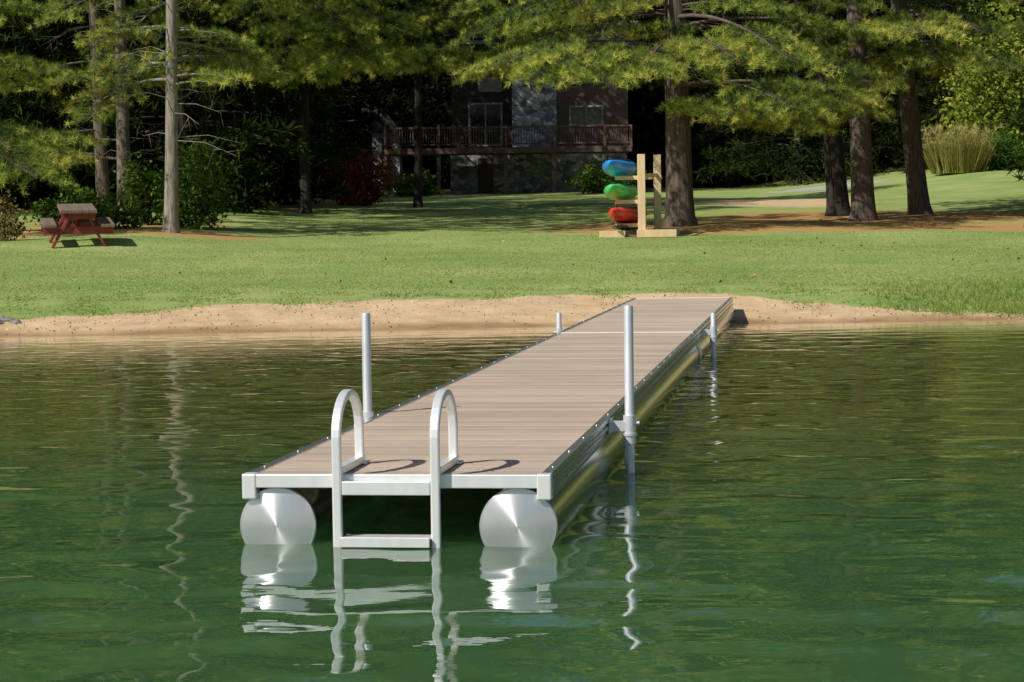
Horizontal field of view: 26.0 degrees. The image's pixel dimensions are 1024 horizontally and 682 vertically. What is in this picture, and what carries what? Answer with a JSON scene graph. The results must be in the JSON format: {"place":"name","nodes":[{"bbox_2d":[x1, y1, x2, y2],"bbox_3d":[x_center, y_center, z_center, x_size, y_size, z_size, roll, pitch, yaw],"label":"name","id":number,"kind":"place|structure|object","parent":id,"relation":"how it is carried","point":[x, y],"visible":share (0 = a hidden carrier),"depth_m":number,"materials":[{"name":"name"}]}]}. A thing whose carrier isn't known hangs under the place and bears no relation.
{"place":"outdoors","nodes":[
{"label":"outdoors","id":0,"kind":"place"},
{"bbox_2d":[0,320,1023,681],"bbox_3d":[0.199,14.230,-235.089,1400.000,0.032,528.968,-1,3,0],"label":"water","id":1,"kind":"structure","parent":0,"point":[818,502],"depth_m":9.27,"materials":[{"name":"green liquid"}]},
{"bbox_2d":[240,297,734,547],"bbox_3d":[0.861,0.657,18.307,1.509,2.453,19.192,0,3,8],"label":"floating dock","id":2,"kind":"object","parent":1,"relation":"on","point":[546,433],"visible":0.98,"depth_m":10.34,"materials":[{"name":"beige wood"}]},
{"bbox_2d":[0,37,1023,335],"bbox_3d":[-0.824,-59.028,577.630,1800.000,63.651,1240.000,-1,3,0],"label":"ground","id":3,"kind":"structure","parent":0,"point":[776,205],"depth_m":39.66,"materials":[{"name":"green plant"}]},
{"bbox_2d":[0,315,14,321],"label":"rock","id":4,"kind":"object","parent":3,"relation":"on","point":[4,318],"visible":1,"depth_m":27.29,"materials":[{"name":"grey stone"}]},
{"bbox_2d":[8,319,21,323],"bbox_3d":[-6.091,-0.232,27.171,0.172,0.069,0.088,-1,3,0],"label":"rock","id":5,"kind":"object","parent":3,"relation":"on","point":[17,321],"visible":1,"depth_m":27.15,"materials":[{"name":"grey stone"}]},
{"bbox_2d":[0,183,30,240],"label":"leafy bush","id":6,"kind":"object","parent":3,"relation":"on","point":[8,226],"visible":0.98,"depth_m":47.27,"materials":[{"name":"brown plant"}]},
{"bbox_2d":[0,35,74,202],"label":"conifer tree","id":7,"kind":"object","parent":3,"relation":"on","point":[19,192],"visible":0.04,"depth_m":74.90,"materials":[{"name":"green plant"}]},
{"bbox_2d":[0,0,109,196],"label":"pine tree","id":8,"kind":"object","parent":3,"relation":"on","point":[26,150],"visible":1,"depth_m":50.48,"materials":[{"name":"green plant"}]},
{"bbox_2d":[0,13,115,199],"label":"conifer tree","id":9,"kind":"object","parent":3,"relation":"on","point":[3,192],"depth_m":93.71,"materials":[{"name":"green plant"}]},
{"bbox_2d":[1,0,136,211],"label":"pine tree","id":10,"kind":"object","parent":3,"relation":"on","point":[101,176],"visible":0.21,"depth_m":60.65,"materials":[{"name":"green plant"}]},
{"bbox_2d":[0,0,148,207],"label":"conifer tree","id":11,"kind":"object","parent":3,"relation":"on","point":[55,105],"visible":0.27,"depth_m":67.29,"materials":[{"name":"green plant"}]},
{"bbox_2d":[1,0,150,199],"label":"conifer tree","id":12,"kind":"object","parent":3,"relation":"on","point":[51,121],"depth_m":86.71,"materials":[{"name":"green plant"}]},
{"bbox_2d":[40,203,114,248],"bbox_3d":[-8.860,-2.341,45.201,1.416,0.784,1.654,-2,8,-14],"label":"picnic table","id":13,"kind":"object","parent":3,"relation":"on","point":[88,211],"visible":1,"depth_m":44.63,"materials":[{"name":"brown wood"}]},
{"bbox_2d":[0,0,163,197],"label":"conifer tree","id":14,"kind":"object","parent":3,"relation":"on","point":[10,44],"visible":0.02,"depth_m":75.48,"materials":[{"name":"green plant"}]},
{"bbox_2d":[0,0,165,208],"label":"conifer tree","id":15,"kind":"object","parent":3,"relation":"on","point":[57,45],"visible":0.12,"depth_m":70.54,"materials":[{"name":"green plant"}]},
{"bbox_2d":[2,0,164,223],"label":"pine tree","id":16,"kind":"object","parent":3,"relation":"on","point":[123,142],"visible":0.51,"depth_m":57.67,"materials":[{"name":"green plant"}]},
{"bbox_2d":[21,183,162,228],"bbox_3d":[-10.220,-3.260,53.832,3.394,1.217,2.390,-1,3,0],"label":"leafy bush","id":17,"kind":"object","parent":3,"relation":"on","point":[48,209],"visible":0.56,"depth_m":53.63,"materials":[{"name":"green plant"}]},
{"bbox_2d":[113,151,164,224],"bbox_3d":[-9.315,-3.886,56.848,1.812,1.964,1.804,-1,3,0],"label":"leafy bush","id":18,"kind":"object","parent":3,"relation":"on","point":[142,188],"visible":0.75,"depth_m":56.63,"materials":[{"name":"green plant"}]},
{"bbox_2d":[44,0,238,187],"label":"conifer tree","id":19,"kind":"object","parent":3,"relation":"on","point":[195,109],"visible":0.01,"depth_m":83.02,"materials":[{"name":"green plant"}]},
{"bbox_2d":[57,0,288,232],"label":"pine tree","id":20,"kind":"object","parent":3,"relation":"on","point":[172,74],"visible":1,"depth_m":52.24,"materials":[{"name":"green plant"}]},
{"bbox_2d":[57,1,297,198],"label":"conifer tree","id":21,"kind":"object","parent":3,"relation":"on","point":[257,10],"depth_m":90.04,"materials":[{"name":"green plant"}]},
{"bbox_2d":[0,0,375,196],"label":"conifer tree","id":22,"kind":"object","parent":3,"relation":"on","point":[290,150],"visible":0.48,"depth_m":67.73,"materials":[{"name":"green plant"}]},
{"bbox_2d":[110,149,282,212],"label":"leafy bush","id":23,"kind":"object","parent":3,"relation":"on","point":[244,182],"visible":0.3,"depth_m":65.42,"materials":[{"name":"green plant"}]},
{"bbox_2d":[148,130,249,228],"bbox_3d":[-7.844,-4.028,55.472,2.536,2.558,2.216,-1,3,0],"label":"leafy bush","id":24,"kind":"object","parent":3,"relation":"on","point":[196,188],"visible":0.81,"depth_m":55.18,"materials":[{"name":"green plant"}]},
{"bbox_2d":[115,4,298,194],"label":"conifer tree","id":25,"kind":"object","parent":3,"relation":"on","point":[224,90],"depth_m":97.26,"materials":[{"name":"green plant"}]},
{"bbox_2d":[64,0,355,205],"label":"conifer tree","id":26,"kind":"object","parent":3,"relation":"on","point":[288,102],"visible":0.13,"depth_m":75.06,"materials":[{"name":"green plant"}]},
{"bbox_2d":[156,129,290,208],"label":"leafy bush","id":27,"kind":"object","parent":3,"relation":"on","point":[256,153],"visible":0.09,"depth_m":69.61,"materials":[{"name":"green plant"}]},
{"bbox_2d":[194,109,283,199],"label":"leafy bush","id":28,"kind":"object","parent":3,"relation":"on","point":[262,139],"visible":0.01,"depth_m":79.49,"materials":[{"name":"green plant"}]},
{"bbox_2d":[201,6,295,157],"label":"conifer tree","id":29,"kind":"object","parent":3,"relation":"on","point":[270,90],"depth_m":104.94,"materials":[{"name":"green plant"}]},
{"bbox_2d":[253,6,320,135],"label":"conifer tree","id":30,"kind":"object","parent":3,"relation":"on","point":[263,91],"depth_m":118.82,"materials":[{"name":"green plant"}]},
{"bbox_2d":[240,130,336,204],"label":"leafy bush","id":31,"kind":"object","parent":3,"relation":"on","point":[295,193],"visible":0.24,"depth_m":75.53,"materials":[{"name":"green plant"}]},
{"bbox_2d":[260,12,351,149],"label":"conifer tree","id":32,"kind":"object","parent":3,"relation":"on","point":[318,108],"depth_m":124.50,"materials":[{"name":"green plant"}]},
{"bbox_2d":[246,5,371,166],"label":"conifer tree","id":33,"kind":"object","parent":3,"relation":"on","point":[356,127],"visible":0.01,"depth_m":130.50,"materials":[{"name":"green plant"}]},
{"bbox_2d":[270,122,354,200],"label":"leafy bush","id":34,"kind":"object","parent":3,"relation":"on","point":[324,169],"visible":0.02,"depth_m":83.29,"materials":[{"name":"green plant"}]},
{"bbox_2d":[212,0,435,213],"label":"pine tree","id":35,"kind":"object","parent":3,"relation":"on","point":[322,56],"visible":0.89,"depth_m":64.20,"materials":[{"name":"green plant"}]},
{"bbox_2d":[289,99,377,199],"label":"leafy bush","id":36,"kind":"object","parent":3,"relation":"on","point":[336,133],"visible":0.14,"depth_m":89.75,"materials":[{"name":"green plant"}]},
{"bbox_2d":[264,8,404,172],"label":"conifer tree","id":37,"kind":"object","parent":3,"relation":"on","point":[354,112],"visible":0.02,"depth_m":132.88,"materials":[{"name":"green plant"}]},
{"bbox_2d":[258,1,435,173],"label":"conifer tree","id":38,"kind":"object","parent":3,"relation":"on","point":[363,94],"visible":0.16,"depth_m":117.78,"materials":[{"name":"green plant"}]},
{"bbox_2d":[247,0,452,137],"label":"pine tree","id":39,"kind":"object","parent":3,"relation":"on","point":[312,98],"visible":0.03,"depth_m":104.70,"materials":[{"name":"green plant"}]},
{"bbox_2d":[318,140,408,205],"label":"red bush","id":40,"kind":"object","parent":3,"relation":"on","point":[358,180],"visible":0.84,"depth_m":78.46,"materials":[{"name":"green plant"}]},
{"bbox_2d":[369,113,404,191],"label":"outbuilding","id":41,"kind":"structure","parent":3,"relation":"on","point":[376,131],"depth_m":115.59,"materials":[{"name":"grey"}]},
{"bbox_2d":[382,139,390,190],"bbox_3d":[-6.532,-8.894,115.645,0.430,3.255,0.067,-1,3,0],"label":"door","id":42,"kind":"structure","parent":41,"relation":"in","point":[387,143],"depth_m":115.57,"materials":[{"name":"grey wood"}]},
{"bbox_2d":[356,2,451,187],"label":"conifer tree","id":43,"kind":"object","parent":3,"relation":"on","point":[437,85],"visible":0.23,"depth_m":119.30,"materials":[{"name":"green plant"}]},
{"bbox_2d":[378,167,444,196],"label":"leafy bush","id":44,"kind":"object","parent":3,"relation":"on","point":[403,189],"visible":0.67,"depth_m":102.29,"materials":[{"name":"green plant"}]},
{"bbox_2d":[373,4,451,183],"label":"conifer tree","id":45,"kind":"object","parent":3,"relation":"on","point":[406,98],"visible":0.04,"depth_m":129.16,"materials":[{"name":"green plant"}]},
{"bbox_2d":[393,0,451,184],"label":"conifer tree","id":46,"kind":"object","parent":3,"relation":"on","point":[443,119],"visible":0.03,"depth_m":124.25,"materials":[{"name":"green plant"}]},
{"bbox_2d":[287,0,562,23],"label":"pine tree","id":47,"kind":"object","parent":3,"relation":"on","point":[437,3],"visible":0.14,"depth_m":104.94,"materials":[{"name":"green plant"}]},
{"bbox_2d":[432,83,451,166],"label":"conifer tree","id":48,"kind":"object","parent":3,"relation":"on","point":[442,134],"visible":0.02,"depth_m":118.09,"materials":[{"name":"green plant"}]},
{"bbox_2d":[337,0,604,206],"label":"pine tree","id":49,"kind":"object","parent":3,"relation":"on","point":[437,61],"visible":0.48,"depth_m":71.59,"materials":[{"name":"green plant"}]},
{"bbox_2d":[383,0,631,194],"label":"house","id":50,"kind":"structure","parent":3,"relation":"on","point":[521,136],"depth_m":111.49,"materials":[{"name":"grey"}]},
{"bbox_2d":[465,30,501,43],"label":"window","id":51,"kind":"structure","parent":50,"relation":"in","point":[480,34],"depth_m":111.29,"materials":[{"name":"clear glass"}]},
{"bbox_2d":[468,103,502,146],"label":"glass door","id":52,"kind":"structure","parent":50,"relation":"in","point":[479,114],"depth_m":111.51,"materials":[{"name":"clear glass"}]},
{"bbox_2d":[478,158,492,192],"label":"door","id":53,"kind":"structure","parent":50,"relation":"in","point":[485,165],"depth_m":111.70,"materials":[{"name":"brown wood"}]},
{"bbox_2d":[478,69,501,91],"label":"window","id":54,"kind":"structure","parent":50,"relation":"in","point":[486,86],"depth_m":111.42,"materials":[{"name":"clear glass"}]},
{"bbox_2d":[569,105,602,124],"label":"window","id":55,"kind":"structure","parent":50,"relation":"in","point":[580,114],"depth_m":111.51,"materials":[{"name":"clear glass"}]},
{"bbox_2d":[569,21,602,40],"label":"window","id":56,"kind":"structure","parent":50,"relation":"in","point":[591,33],"depth_m":111.29,"materials":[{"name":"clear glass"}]},
{"bbox_2d":[570,61,602,83],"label":"window","id":57,"kind":"structure","parent":50,"relation":"in","point":[601,80],"depth_m":111.37,"materials":[{"name":"clear glass"}]},
{"bbox_2d":[1,293,1022,334],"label":"beach debris","id":58,"kind":"object","parent":3,"relation":"on","point":[475,315],"visible":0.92,"depth_m":27.43,"materials":[{"name":"brown"}]},
{"bbox_2d":[565,155,650,193],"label":"leafy bush","id":59,"kind":"object","parent":3,"relation":"on","point":[598,179],"visible":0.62,"depth_m":103.36,"materials":[{"name":"green plant"}]},
{"bbox_2d":[599,154,679,236],"bbox_3d":[2.970,-3.365,51.656,1.960,1.980,2.120,-1,3,0],"label":"kayak rack","id":60,"kind":"object","parent":3,"relation":"on","point":[641,201],"visible":0.9,"depth_m":50.88,"materials":[{"name":"brown wood"}]},
{"bbox_2d":[602,158,636,176],"bbox_3d":[2.520,-4.047,51.806,0.732,0.432,3.100,0,4,11],"label":"kayak","id":61,"kind":"object","parent":60,"relation":"on","point":[614,168],"visible":0.96,"depth_m":50.89,"materials":[{"name":"blue plastic"}]},
{"bbox_2d":[604,182,637,199],"bbox_3d":[2.557,-3.498,51.836,0.732,0.432,3.100,0,4,11],"label":"kayak","id":62,"kind":"object","parent":60,"relation":"on","point":[614,191],"visible":0.98,"depth_m":50.91,"materials":[{"name":"green plastic"}]},
{"bbox_2d":[612,225,637,229],"bbox_3d":[2.699,-2.667,51.883,0.586,0.147,2.945,0,4,14],"label":"kayak","id":63,"kind":"object","parent":60,"relation":"on","point":[620,227],"visible":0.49,"depth_m":50.87,"materials":[{"name":"plastic"}]},
{"bbox_2d":[608,206,646,222],"bbox_3d":[2.715,-2.961,51.865,0.732,0.432,3.100,0,4,16],"label":"kayak","id":64,"kind":"object","parent":60,"relation":"on","point":[623,214],"visible":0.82,"depth_m":50.91,"materials":[{"name":"red plastic"}]},
{"bbox_2d":[628,17,661,171],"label":"conifer tree","id":65,"kind":"object","parent":3,"relation":"on","point":[629,103],"depth_m":134.07,"materials":[{"name":"green plant"}]},
{"bbox_2d":[334,0,964,180],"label":"woodland","id":66,"kind":"object","parent":3,"relation":"on","point":[390,92],"visible":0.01,"depth_m":140.50,"materials":[{"name":"green plant"}]},
{"bbox_2d":[627,4,712,166],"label":"conifer tree","id":67,"kind":"object","parent":3,"relation":"on","point":[647,87],"visible":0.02,"depth_m":129.92,"materials":[{"name":"green plant"}]},
{"bbox_2d":[440,0,901,226],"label":"pine tree","id":68,"kind":"object","parent":3,"relation":"on","point":[676,50],"visible":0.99,"depth_m":54.33,"materials":[{"name":"green plant"}]},
{"bbox_2d":[628,5,768,182],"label":"conifer tree","id":69,"kind":"object","parent":3,"relation":"on","point":[645,101],"visible":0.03,"depth_m":123.27,"materials":[{"name":"green plant"}]},
{"bbox_2d":[632,0,776,170],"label":"conifer tree","id":70,"kind":"object","parent":3,"relation":"on","point":[656,95],"depth_m":128.66,"materials":[{"name":"green plant"}]},
{"bbox_2d":[627,0,782,187],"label":"conifer tree","id":71,"kind":"object","parent":3,"relation":"on","point":[645,115],"visible":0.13,"depth_m":118.39,"materials":[{"name":"green plant"}]},
{"bbox_2d":[632,0,821,187],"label":"conifer tree","id":72,"kind":"object","parent":3,"relation":"on","point":[726,136],"visible":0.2,"depth_m":115.21,"materials":[{"name":"green plant"}]},
{"bbox_2d":[655,0,850,176],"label":"conifer tree","id":73,"kind":"object","parent":3,"relation":"on","point":[775,70],"visible":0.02,"depth_m":119.80,"materials":[{"name":"green plant"}]},
{"bbox_2d":[693,1,813,150],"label":"conifer tree","id":74,"kind":"object","parent":3,"relation":"on","point":[782,66],"visible":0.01,"depth_m":130.27,"materials":[{"name":"green plant"}]},
{"bbox_2d":[691,0,899,186],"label":"conifer tree","id":75,"kind":"object","parent":3,"relation":"on","point":[794,166],"visible":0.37,"depth_m":109.13,"materials":[{"name":"green plant"}]},
{"bbox_2d":[731,0,902,215],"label":"pine tree","id":76,"kind":"object","parent":3,"relation":"on","point":[837,201],"visible":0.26,"depth_m":62.54,"materials":[{"name":"green plant"}]},
{"bbox_2d":[781,0,891,141],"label":"conifer tree","id":77,"kind":"object","parent":3,"relation":"on","point":[843,9],"visible":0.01,"depth_m":128.34,"materials":[{"name":"green plant"}]},
{"bbox_2d":[787,0,961,220],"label":"pine tree","id":78,"kind":"object","parent":3,"relation":"on","point":[863,206],"visible":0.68,"depth_m":58.85,"materials":[{"name":"green plant"}]},
{"bbox_2d":[800,0,949,174],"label":"conifer tree","id":79,"kind":"object","parent":3,"relation":"on","point":[875,13],"visible":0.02,"depth_m":119.51,"materials":[{"name":"green plant"}]},
{"bbox_2d":[814,0,988,158],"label":"conifer tree","id":80,"kind":"object","parent":3,"relation":"on","point":[882,12],"depth_m":121.47,"materials":[{"name":"green plant"}]},
{"bbox_2d":[847,0,1023,166],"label":"conifer tree","id":81,"kind":"object","parent":3,"relation":"on","point":[897,125],"visible":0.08,"depth_m":114.56,"materials":[{"name":"green plant"}]},
{"bbox_2d":[867,0,1023,214],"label":"pine tree","id":82,"kind":"object","parent":3,"relation":"on","point":[959,52],"visible":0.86,"depth_m":59.16,"materials":[{"name":"green plant"}]},
{"bbox_2d":[873,0,1023,173],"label":"conifer tree","id":83,"kind":"object","parent":3,"relation":"on","point":[888,138],"visible":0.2,"depth_m":108.89,"materials":[{"name":"green plant"}]},
{"bbox_2d":[900,0,1022,126],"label":"conifer tree","id":84,"kind":"object","parent":3,"relation":"on","point":[927,36],"visible":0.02,"depth_m":120.54,"materials":[{"name":"green plant"}]},
{"bbox_2d":[922,0,1023,168],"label":"leafy tree","id":85,"kind":"object","parent":3,"relation":"on","point":[988,109],"visible":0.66,"depth_m":100.82,"materials":[{"name":"green plant"}]},
{"bbox_2d":[926,1,1023,150],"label":"conifer tree","id":86,"kind":"object","parent":3,"relation":"on","point":[997,17],"visible":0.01,"depth_m":116.64,"materials":[{"name":"green plant"}]},
{"bbox_2d":[933,0,1023,144],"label":"conifer tree","id":87,"kind":"object","parent":3,"relation":"on","point":[1020,3],"visible":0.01,"depth_m":112.80,"materials":[{"name":"green plant"}]},
{"bbox_2d":[970,0,1023,70],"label":"pine tree","id":88,"kind":"object","parent":3,"relation":"on","point":[1014,25],"visible":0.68,"depth_m":58.89,"materials":[{"name":"green plant"}]},
{"bbox_2d":[975,125,1023,170],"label":"leafy bush","id":89,"kind":"object","parent":3,"relation":"on","point":[1005,148],"visible":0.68,"depth_m":96.18,"materials":[{"name":"green plant"}]},
{"bbox_2d":[999,100,1023,182],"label":"conifer tree","id":90,"kind":"object","parent":3,"relation":"on","point":[1020,168],"visible":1,"depth_m":74.90,"materials":[{"name":"green plant"}]},
{"bbox_2d":[1003,4,1023,167],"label":"conifer tree","id":91,"kind":"object","parent":3,"relation":"on","point":[1010,12],"visible":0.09,"depth_m":106.25,"materials":[{"name":"green plant"}]},
{"bbox_2d":[0,209,1023,318],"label":"grass","id":92,"kind":"structure","parent":0,"point":[989,305],"depth_m":34.26,"materials":[{"name":"green plant"}]},
{"bbox_2d":[4,214,1023,289],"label":"fallen leaves","id":93,"kind":"object","parent":92,"relation":"on","point":[720,281],"visible":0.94,"depth_m":42.05,"materials":[{"name":"brown plant"}]},
{"bbox_2d":[921,122,1001,173],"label":"ornamental grass","id":94,"kind":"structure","parent":0,"point":[958,157],"depth_m":93.95,"materials":[{"name":"green plant"}]}
]}

